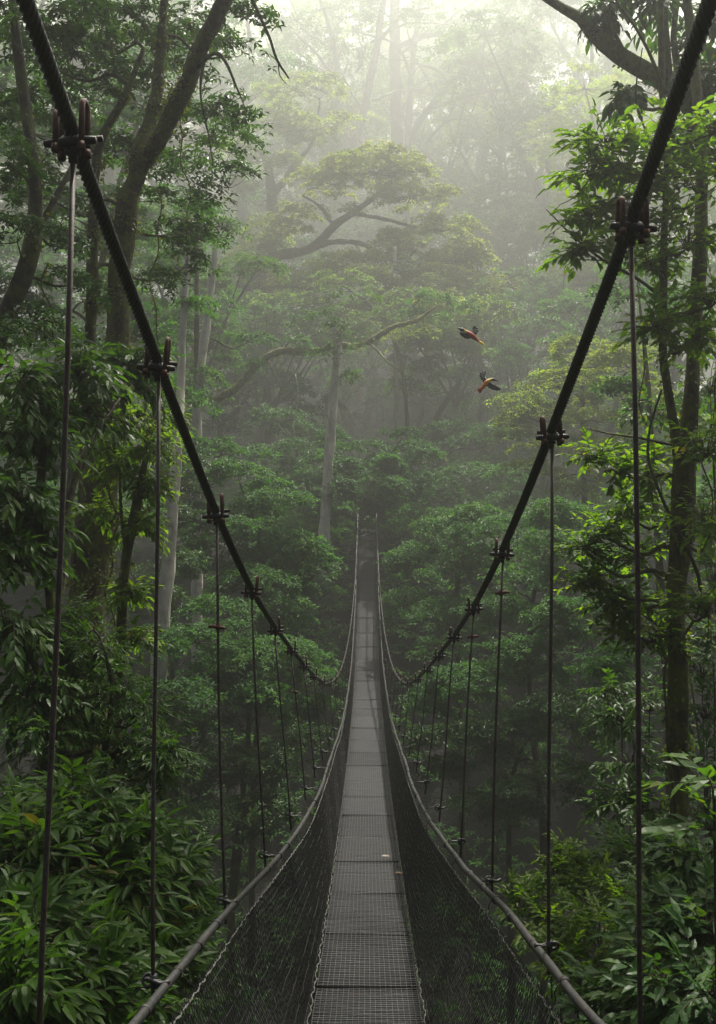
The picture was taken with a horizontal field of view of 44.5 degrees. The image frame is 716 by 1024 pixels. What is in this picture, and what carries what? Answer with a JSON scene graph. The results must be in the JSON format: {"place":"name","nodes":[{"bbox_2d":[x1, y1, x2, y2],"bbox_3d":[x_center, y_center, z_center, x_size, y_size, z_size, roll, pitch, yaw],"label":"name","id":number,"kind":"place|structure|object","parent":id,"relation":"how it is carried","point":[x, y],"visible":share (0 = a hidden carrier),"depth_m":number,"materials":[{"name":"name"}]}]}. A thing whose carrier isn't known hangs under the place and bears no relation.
{"place":"outdoors","nodes":[
{"label":"outdoors","id":0,"kind":"place"},
{"bbox_2d":[0,322,715,1023],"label":"forest floor","id":1,"kind":"structure","parent":0,"point":[566,818],"depth_m":30.72,"materials":[{"name":"green plant"}]},
{"bbox_2d":[0,0,111,375],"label":"leaning tree","id":2,"kind":"object","parent":1,"relation":"on","point":[23,277],"visible":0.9,"depth_m":8.97,"materials":[{"name":"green plant"}]},
{"bbox_2d":[40,262,63,375],"bbox_3d":[-3.144,-1.595,8.931,0.163,1.895,0.236,0,0,25],"label":"liana","id":3,"kind":"object","parent":2,"relation":"hanging from","point":[45,296],"visible":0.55,"depth_m":8.90,"materials":[{"name":"brown plant"}]},
{"bbox_2d":[0,20,120,255],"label":"canopy tree","id":4,"kind":"object","parent":1,"relation":"on","point":[61,166],"visible":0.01,"depth_m":131.13,"materials":[{"name":"green plant"}]},
{"bbox_2d":[0,227,147,482],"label":"understory tree","id":5,"kind":"object","parent":1,"relation":"on","point":[9,251],"visible":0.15,"depth_m":48.84,"materials":[{"name":"green plant"}]},
{"bbox_2d":[0,763,178,1023],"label":"broad leaved bush","id":6,"kind":"object","parent":1,"relation":"on","point":[18,981],"visible":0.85,"depth_m":4.02,"materials":[{"name":"green plant"}]},
{"bbox_2d":[0,325,187,860],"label":"broadleaf tree","id":7,"kind":"object","parent":1,"relation":"on","point":[113,372],"visible":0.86,"depth_m":6.85,"materials":[{"name":"green plant"}]},
{"bbox_2d":[0,587,205,853],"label":"fine leaved shrub","id":8,"kind":"object","parent":1,"relation":"on","point":[166,749],"visible":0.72,"depth_m":6.31,"materials":[{"name":"green plant"}]},
{"bbox_2d":[0,22,229,965],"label":"layered tree","id":9,"kind":"object","parent":1,"relation":"on","point":[162,332],"visible":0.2,"depth_m":22.01,"materials":[{"name":"green plant"}]},
{"bbox_2d":[14,217,217,483],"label":"understory tree","id":10,"kind":"object","parent":1,"relation":"on","point":[81,264],"visible":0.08,"depth_m":63.12,"materials":[{"name":"green plant"}]},
{"bbox_2d":[0,754,233,1003],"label":"broad leaved bush","id":11,"kind":"object","parent":1,"relation":"on","point":[127,857],"visible":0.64,"depth_m":4.90,"materials":[{"name":"green plant"}]},
{"bbox_2d":[0,0,233,474],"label":"canopy tree","id":12,"kind":"object","parent":1,"relation":"on","point":[79,65],"visible":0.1,"depth_m":75.99,"materials":[{"name":"green plant"}]},
{"bbox_2d":[15,883,243,1023],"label":"broad leaved bush","id":13,"kind":"object","parent":1,"relation":"on","point":[121,1011],"visible":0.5,"depth_m":4.24,"materials":[{"name":"green plant"}]},
{"bbox_2d":[68,391,194,815],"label":"slender tree","id":14,"kind":"object","parent":1,"relation":"on","point":[125,593],"visible":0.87,"depth_m":8.99,"materials":[{"name":"green plant"}]},
{"bbox_2d":[104,446,119,630],"bbox_3d":[-2.651,0.279,9.419,0.166,2.017,0.208,0,0,-25],"label":"liana","id":15,"kind":"object","parent":14,"relation":"hanging from","point":[111,555],"visible":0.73,"depth_m":9.43,"materials":[{"name":"brown plant"}]},
{"bbox_2d":[0,0,279,429],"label":"canopy tree","id":16,"kind":"object","parent":1,"relation":"on","point":[116,170],"visible":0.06,"depth_m":119.35,"materials":[{"name":"green plant"}]},
{"bbox_2d":[0,0,288,941],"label":"rainforest tree","id":17,"kind":"object","parent":1,"relation":"on","point":[144,146],"visible":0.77,"depth_m":11.39,"materials":[{"name":"green plant"}]},
{"bbox_2d":[149,188,164,357],"bbox_3d":[-2.481,-2.782,10.830,0.168,2.472,0.209,0,0,20],"label":"liana","id":18,"kind":"object","parent":17,"relation":"hanging from","point":[159,247],"visible":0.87,"depth_m":10.82,"materials":[{"name":"brown plant"}]},
{"bbox_2d":[177,89,194,265],"bbox_3d":[-2.073,-4.016,10.521,0.244,2.147,0.150,0,0,-13],"label":"liana","id":19,"kind":"object","parent":17,"relation":"hanging from","point":[181,141],"visible":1,"depth_m":10.51,"materials":[{"name":"brown plant"}]},
{"bbox_2d":[106,453,220,831],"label":"layered tree","id":20,"kind":"object","parent":1,"relation":"on","point":[185,562],"visible":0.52,"depth_m":22.54,"materials":[{"name":"green plant"}]},
{"bbox_2d":[24,0,332,351],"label":"canopy tree","id":21,"kind":"object","parent":1,"relation":"on","point":[260,69],"visible":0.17,"depth_m":95.88,"materials":[{"name":"green plant"}]},
{"bbox_2d":[142,182,228,809],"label":"pale trunked tree","id":22,"kind":"object","parent":1,"relation":"on","point":[168,564],"visible":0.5,"depth_m":19.39,"materials":[{"name":"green plant"}]},
{"bbox_2d":[97,196,290,500],"bbox_3d":[-8.626,-7.328,43.648,10.032,16.089,9.495,0,0,-27],"label":"understory tree","id":23,"kind":"object","parent":1,"relation":"on","point":[244,260],"visible":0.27,"depth_m":43.11,"materials":[{"name":"green plant"}]},
{"bbox_2d":[128,189,282,802],"bbox_3d":[-5.455,-0.853,30.091,6.119,21.020,6.165,0,0,1],"label":"layered tree","id":24,"kind":"object","parent":1,"relation":"on","point":[217,444],"visible":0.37,"depth_m":30.11,"materials":[{"name":"green plant"}]},
{"bbox_2d":[161,288,276,490],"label":"understory tree","id":25,"kind":"object","parent":1,"relation":"on","point":[229,426],"visible":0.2,"depth_m":62.57,"materials":[{"name":"green plant"}]},
{"bbox_2d":[185,216,254,803],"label":"pale trunked tree","id":26,"kind":"object","parent":1,"relation":"on","point":[201,373],"visible":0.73,"depth_m":28.96,"materials":[{"name":"grey plant"}]},
{"bbox_2d":[127,591,354,1023],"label":"layered tree","id":27,"kind":"object","parent":1,"relation":"on","point":[237,693],"visible":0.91,"depth_m":19.37,"materials":[{"name":"green plant"}]},
{"bbox_2d":[146,717,339,1023],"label":"layered tree","id":28,"kind":"object","parent":1,"relation":"on","point":[237,755],"visible":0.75,"depth_m":18.29,"materials":[{"name":"green plant"}]},
{"bbox_2d":[155,216,333,443],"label":"understory tree","id":29,"kind":"object","parent":1,"relation":"on","point":[298,240],"visible":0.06,"depth_m":101.36,"materials":[{"name":"green plant"}]},
{"bbox_2d":[103,0,388,423],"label":"canopy tree","id":30,"kind":"object","parent":1,"relation":"on","point":[242,209],"visible":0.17,"depth_m":134.26,"materials":[{"name":"green plant"}]},
{"bbox_2d":[164,456,348,981],"bbox_3d":[-3.035,5.719,24.380,4.823,14.596,5.683,0,0,-31],"label":"layered tree","id":31,"kind":"object","parent":1,"relation":"on","point":[272,551],"visible":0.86,"depth_m":23.77,"materials":[{"name":"green plant"}]},
{"bbox_2d":[192,91,358,298],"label":"canopy tree","id":32,"kind":"object","parent":1,"relation":"on","point":[317,158],"visible":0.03,"depth_m":274.16,"materials":[{"name":"green plant"}]},
{"bbox_2d":[206,236,345,477],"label":"understory tree","id":33,"kind":"object","parent":1,"relation":"on","point":[267,440],"visible":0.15,"depth_m":70.46,"materials":[{"name":"green plant"}]},
{"bbox_2d":[217,300,346,470],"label":"understory tree","id":34,"kind":"object","parent":1,"relation":"on","point":[266,308],"visible":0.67,"depth_m":56.10,"materials":[{"name":"green plant"}]},
{"bbox_2d":[254,303,257,382],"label":"liana","id":35,"kind":"object","parent":34,"relation":"hanging from","point":[256,329],"visible":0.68,"depth_m":53.47,"materials":[{"name":"brown plant"}]},
{"bbox_2d":[214,68,367,467],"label":"umbrella tree","id":36,"kind":"object","parent":1,"relation":"on","point":[291,131],"visible":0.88,"depth_m":84.92,"materials":[{"name":"green plant"}]},
{"bbox_2d":[226,403,370,561],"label":"layered tree","id":37,"kind":"object","parent":1,"relation":"on","point":[288,443],"visible":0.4,"depth_m":43.78,"materials":[{"name":"green plant"}]},
{"bbox_2d":[226,252,382,446],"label":"understory tree","id":38,"kind":"object","parent":1,"relation":"on","point":[317,381],"visible":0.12,"depth_m":97.70,"materials":[{"name":"green plant"}]},
{"bbox_2d":[144,250,481,529],"bbox_3d":[-3.184,-3.904,43.060,17.867,20.201,7.662,0,0,19],"label":"mossy tree","id":39,"kind":"object","parent":1,"relation":"on","point":[254,364],"visible":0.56,"depth_m":41.19,"materials":[{"name":"green plant"}]},
{"bbox_2d":[293,374,298,443],"bbox_3d":[-3.038,-5.005,43.050,0.218,3.529,0.283,0,0,-20],"label":"liana","id":40,"kind":"object","parent":39,"relation":"hanging from","point":[297,403],"visible":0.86,"depth_m":43.03,"materials":[{"name":"brown plant"}]},
{"bbox_2d":[191,0,451,378],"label":"canopy tree","id":41,"kind":"object","parent":1,"relation":"on","point":[318,225],"visible":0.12,"depth_m":206.99,"materials":[{"name":"green plant"}]},
{"bbox_2d":[282,287,388,584],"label":"pale trunked tree","id":42,"kind":"object","parent":1,"relation":"on","point":[329,451],"visible":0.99,"depth_m":34.82,"materials":[{"name":"grey plant"}]},
{"bbox_2d":[226,0,446,392],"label":"canopy tree","id":43,"kind":"object","parent":1,"relation":"on","point":[331,13],"visible":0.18,"depth_m":154.32,"materials":[{"name":"green plant"}]},
{"bbox_2d":[301,306,409,457],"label":"understory tree","id":44,"kind":"object","parent":1,"relation":"on","point":[344,388],"visible":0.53,"depth_m":84.73,"materials":[{"name":"green plant"}]},
{"bbox_2d":[192,138,521,425],"bbox_3d":[1.308,-8.847,62.826,17.572,37.432,30.278,0,0,-40],"label":"umbrella tree","id":45,"kind":"object","parent":1,"relation":"on","point":[336,166],"visible":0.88,"depth_m":63.35,"materials":[{"name":"green plant"}]},
{"bbox_2d":[0,393,715,1023],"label":"undergrowth","id":46,"kind":"object","parent":1,"relation":"on","point":[390,529],"visible":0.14,"depth_m":34.11,"materials":[{"name":"green plant"}]},
{"bbox_2d":[0,104,715,343],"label":"distant wood","id":47,"kind":"object","parent":1,"relation":"on","point":[213,192],"depth_m":328.59,"materials":[{"name":"green plant"}]},
{"bbox_2d":[247,0,470,429],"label":"fork trunked tree","id":48,"kind":"object","parent":1,"relation":"on","point":[405,12],"visible":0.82,"depth_m":126.26,"materials":[{"name":"green plant"}]},
{"bbox_2d":[301,207,422,434],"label":"understory tree","id":49,"kind":"object","parent":1,"relation":"on","point":[366,224],"visible":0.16,"depth_m":116.11,"materials":[{"name":"green plant"}]},
{"bbox_2d":[15,0,715,1023],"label":"suspension bridge","id":50,"kind":"structure","parent":1,"relation":"on","point":[365,968],"depth_m":5.38,"materials":[{"name":"black metal"}]},
{"bbox_2d":[281,425,462,564],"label":"layered tree","id":51,"kind":"object","parent":1,"relation":"on","point":[384,484],"visible":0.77,"depth_m":37.58,"materials":[{"name":"green plant"}]},
{"bbox_2d":[273,0,498,358],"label":"canopy tree","id":52,"kind":"object","parent":1,"relation":"on","point":[288,14],"depth_m":273.89,"materials":[{"name":"grey plant"}]},
{"bbox_2d":[243,267,531,485],"bbox_3d":[1.049,-4.648,55.956,18.318,21.093,9.134,0,0,26],"label":"layered tree","id":53,"kind":"object","parent":1,"relation":"on","point":[449,338],"visible":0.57,"depth_m":54.70,"materials":[{"name":"green plant"}]},
{"bbox_2d":[373,246,427,465],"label":"pale trunked tree","id":54,"kind":"object","parent":1,"relation":"on","point":[396,263],"visible":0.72,"depth_m":60.35,"materials":[{"name":"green plant"}]},
{"bbox_2d":[296,59,517,407],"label":"canopy tree","id":55,"kind":"object","parent":1,"relation":"on","point":[378,121],"visible":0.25,"depth_m":149.90,"materials":[{"name":"green plant"}]},
{"bbox_2d":[342,250,481,437],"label":"understory tree","id":56,"kind":"object","parent":1,"relation":"on","point":[423,399],"visible":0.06,"depth_m":106.03,"materials":[{"name":"green plant"}]},
{"bbox_2d":[314,0,553,370],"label":"canopy tree","id":57,"kind":"object","parent":1,"relation":"on","point":[438,133],"visible":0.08,"depth_m":224.91,"materials":[{"name":"green plant"}]},
{"bbox_2d":[373,418,532,523],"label":"layered tree","id":58,"kind":"object","parent":1,"relation":"on","point":[466,436],"visible":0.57,"depth_m":45.04,"materials":[{"name":"green plant"}]},
{"bbox_2d":[507,378,511,476],"bbox_3d":[8.648,-4.796,49.895,0.197,5.689,0.305,0,0,29],"label":"liana","id":59,"kind":"object","parent":58,"relation":"hanging from","point":[510,415],"visible":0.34,"depth_m":49.94,"materials":[{"name":"brown plant"}]},
{"bbox_2d":[382,256,530,483],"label":"understory tree","id":60,"kind":"object","parent":1,"relation":"on","point":[456,374],"visible":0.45,"depth_m":63.20,"materials":[{"name":"green plant"}]},
{"bbox_2d":[377,186,559,457],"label":"understory tree","id":61,"kind":"object","parent":1,"relation":"on","point":[502,223],"visible":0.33,"depth_m":96.99,"materials":[{"name":"green plant"}]},
{"bbox_2d":[345,0,599,393],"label":"canopy tree","id":62,"kind":"object","parent":1,"relation":"on","point":[443,166],"visible":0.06,"depth_m":182.01,"materials":[{"name":"green plant"}]},
{"bbox_2d":[373,501,574,915],"bbox_3d":[3.055,5.961,26.080,7.318,12.597,6.228,0,0,41],"label":"layered tree","id":63,"kind":"object","parent":1,"relation":"on","point":[464,520],"visible":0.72,"depth_m":25.44,"materials":[{"name":"green plant"}]},
{"bbox_2d":[358,0,621,418],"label":"vine draped tree","id":64,"kind":"object","parent":1,"relation":"on","point":[396,53],"visible":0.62,"depth_m":136.60,"materials":[{"name":"green plant"}]},
{"bbox_2d":[423,268,576,481],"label":"understory tree","id":65,"kind":"object","parent":1,"relation":"on","point":[499,370],"visible":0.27,"depth_m":70.26,"materials":[{"name":"green plant"}]},
{"bbox_2d":[357,10,643,407],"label":"canopy tree","id":66,"kind":"object","parent":1,"relation":"on","point":[466,177],"visible":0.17,"depth_m":147.86,"materials":[{"name":"green plant"}]},
{"bbox_2d":[414,2,623,351],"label":"canopy tree","id":67,"kind":"object","parent":1,"relation":"on","point":[510,174],"visible":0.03,"depth_m":252.71,"materials":[{"name":"green plant"}]},
{"bbox_2d":[442,220,599,442],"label":"understory tree","id":68,"kind":"object","parent":1,"relation":"on","point":[534,236],"visible":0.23,"depth_m":107.93,"materials":[{"name":"green plant"}]},
{"bbox_2d":[396,686,647,1023],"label":"layered tree","id":69,"kind":"object","parent":1,"relation":"on","point":[509,808],"visible":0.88,"depth_m":17.53,"materials":[{"name":"green plant"}]},
{"bbox_2d":[394,495,656,1023],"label":"layered tree","id":70,"kind":"object","parent":1,"relation":"on","point":[537,578],"visible":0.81,"depth_m":19.49,"materials":[{"name":"green plant"}]},
{"bbox_2d":[484,313,617,496],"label":"understory tree","id":71,"kind":"object","parent":1,"relation":"on","point":[513,350],"visible":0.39,"depth_m":55.74,"materials":[{"name":"green plant"}]},
{"bbox_2d":[401,0,715,440],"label":"canopy tree","id":72,"kind":"object","parent":1,"relation":"on","point":[482,63],"visible":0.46,"depth_m":113.47,"materials":[{"name":"green plant"}]},
{"bbox_2d":[492,827,668,1023],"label":"leaved bush","id":73,"kind":"object","parent":1,"relation":"on","point":[585,916],"visible":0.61,"depth_m":5.78,"materials":[{"name":"green plant"}]},
{"bbox_2d":[454,0,708,404],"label":"canopy tree","id":74,"kind":"object","parent":1,"relation":"on","point":[556,16],"visible":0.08,"depth_m":152.74,"materials":[{"name":"green plant"}]},
{"bbox_2d":[497,218,671,486],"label":"understory tree","id":75,"kind":"object","parent":1,"relation":"on","point":[526,275],"visible":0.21,"depth_m":63.50,"materials":[{"name":"green plant"}]},
{"bbox_2d":[482,332,713,638],"bbox_3d":[8.838,0.295,33.901,9.150,14.859,6.125,0,0,43],"label":"layered tree","id":76,"kind":"object","parent":1,"relation":"on","point":[523,411],"visible":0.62,"depth_m":33.81,"materials":[{"name":"green plant"}]},
{"bbox_2d":[512,237,690,436],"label":"understory tree","id":77,"kind":"object","parent":1,"relation":"on","point":[610,429],"visible":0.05,"depth_m":98.15,"materials":[{"name":"green plant"}]},
{"bbox_2d":[502,79,713,376],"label":"canopy tree","id":78,"kind":"object","parent":1,"relation":"on","point":[602,105],"visible":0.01,"depth_m":204.55,"materials":[{"name":"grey plant"}]},
{"bbox_2d":[515,50,715,434],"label":"canopy tree","id":79,"kind":"object","parent":1,"relation":"on","point":[583,276],"visible":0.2,"depth_m":83.11,"materials":[{"name":"green plant"}]},
{"bbox_2d":[533,247,715,490],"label":"understory tree","id":80,"kind":"object","parent":1,"relation":"on","point":[580,302],"visible":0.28,"depth_m":50.15,"materials":[{"name":"green plant"}]},
{"bbox_2d":[534,0,715,1020],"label":"broadleaf tree","id":81,"kind":"object","parent":1,"relation":"on","point":[685,442],"visible":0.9,"depth_m":7.26,"materials":[{"name":"green plant"}]},
{"bbox_2d":[637,238,659,514],"bbox_3d":[2.533,-1.186,7.651,0.211,2.431,0.182,0,0,37],"label":"liana","id":82,"kind":"object","parent":81,"relation":"hanging from","point":[645,381],"visible":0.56,"depth_m":7.67,"materials":[{"name":"brown plant"}]},
{"bbox_2d":[646,389,701,834],"bbox_3d":[2.596,0.861,7.201,0.439,3.759,0.247,0,0,-28],"label":"liana","id":83,"kind":"object","parent":81,"relation":"hanging from","point":[695,567],"visible":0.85,"depth_m":7.21,"materials":[{"name":"brown plant"}]},
{"bbox_2d":[700,376,715,639],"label":"liana","id":84,"kind":"object","parent":81,"relation":"hanging from","point":[713,501],"visible":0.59,"depth_m":7.29,"materials":[{"name":"brown plant"}]},
{"bbox_2d":[540,817,714,1023],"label":"broad leaved bush","id":85,"kind":"object","parent":1,"relation":"on","point":[689,937],"visible":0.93,"depth_m":4.26,"materials":[{"name":"green plant"}]},
{"bbox_2d":[542,0,715,177],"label":"mossy tree","id":86,"kind":"object","parent":1,"relation":"on","point":[603,38],"visible":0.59,"depth_m":8.90,"materials":[{"name":"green plant"}]},
{"bbox_2d":[575,667,696,1012],"bbox_3d":[2.736,5.875,8.598,1.182,8.594,1.898,0,0,14],"label":"understory shrub","id":87,"kind":"object","parent":1,"relation":"on","point":[618,800],"visible":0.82,"depth_m":8.50,"materials":[{"name":"green plant"}]},
{"bbox_2d":[563,259,715,817],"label":"layered tree","id":88,"kind":"object","parent":1,"relation":"on","point":[592,668],"visible":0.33,"depth_m":17.88,"materials":[{"name":"green plant"}]},
{"bbox_2d":[586,817,712,992],"bbox_3d":[1.990,6.421,5.909,1.050,8.641,1.756,0,0,1],"label":"leaved bush","id":89,"kind":"object","parent":1,"relation":"on","point":[625,848],"visible":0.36,"depth_m":6.10,"materials":[{"name":"green plant"}]},
{"bbox_2d":[588,1,715,427],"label":"canopy tree","id":90,"kind":"object","parent":1,"relation":"on","point":[624,24],"visible":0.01,"depth_m":126.45,"materials":[{"name":"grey plant"}]},
{"bbox_2d":[596,346,715,827],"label":"tree","id":91,"kind":"object","parent":1,"relation":"on","point":[657,421],"visible":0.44,"depth_m":10.34,"materials":[{"name":"green plant"}]},
{"bbox_2d":[596,189,715,404],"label":"understory tree","id":92,"kind":"object","parent":1,"relation":"on","point":[684,200],"visible":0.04,"depth_m":69.35,"materials":[{"name":"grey plant"}]},
{"bbox_2d":[633,751,715,1023],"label":"broad leaved bush","id":93,"kind":"object","parent":1,"relation":"on","point":[666,825],"visible":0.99,"depth_m":3.49,"materials":[{"name":"green plant"}]},
{"bbox_2d":[649,618,715,1023],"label":"understory shrub","id":94,"kind":"object","parent":1,"relation":"on","point":[703,677],"visible":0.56,"depth_m":8.28,"materials":[{"name":"green plant"}]},
{"bbox_2d":[0,0,715,320],"label":"sky","id":95,"kind":"structure","parent":0,"point":[563,68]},
{"bbox_2d":[458,326,484,345],"bbox_3d":[1.671,-2.621,12.984,0.411,0.307,0.089,0,0,-11],"label":"bird","id":96,"kind":"object","parent":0,"point":[466,334],"visible":1,"depth_m":12.95},
{"bbox_2d":[478,370,500,392],"bbox_3d":[1.952,-1.942,12.992,0.340,0.361,0.130,0,0,15],"label":"bird","id":97,"kind":"object","parent":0,"point":[487,383],"visible":1,"depth_m":12.96}
]}

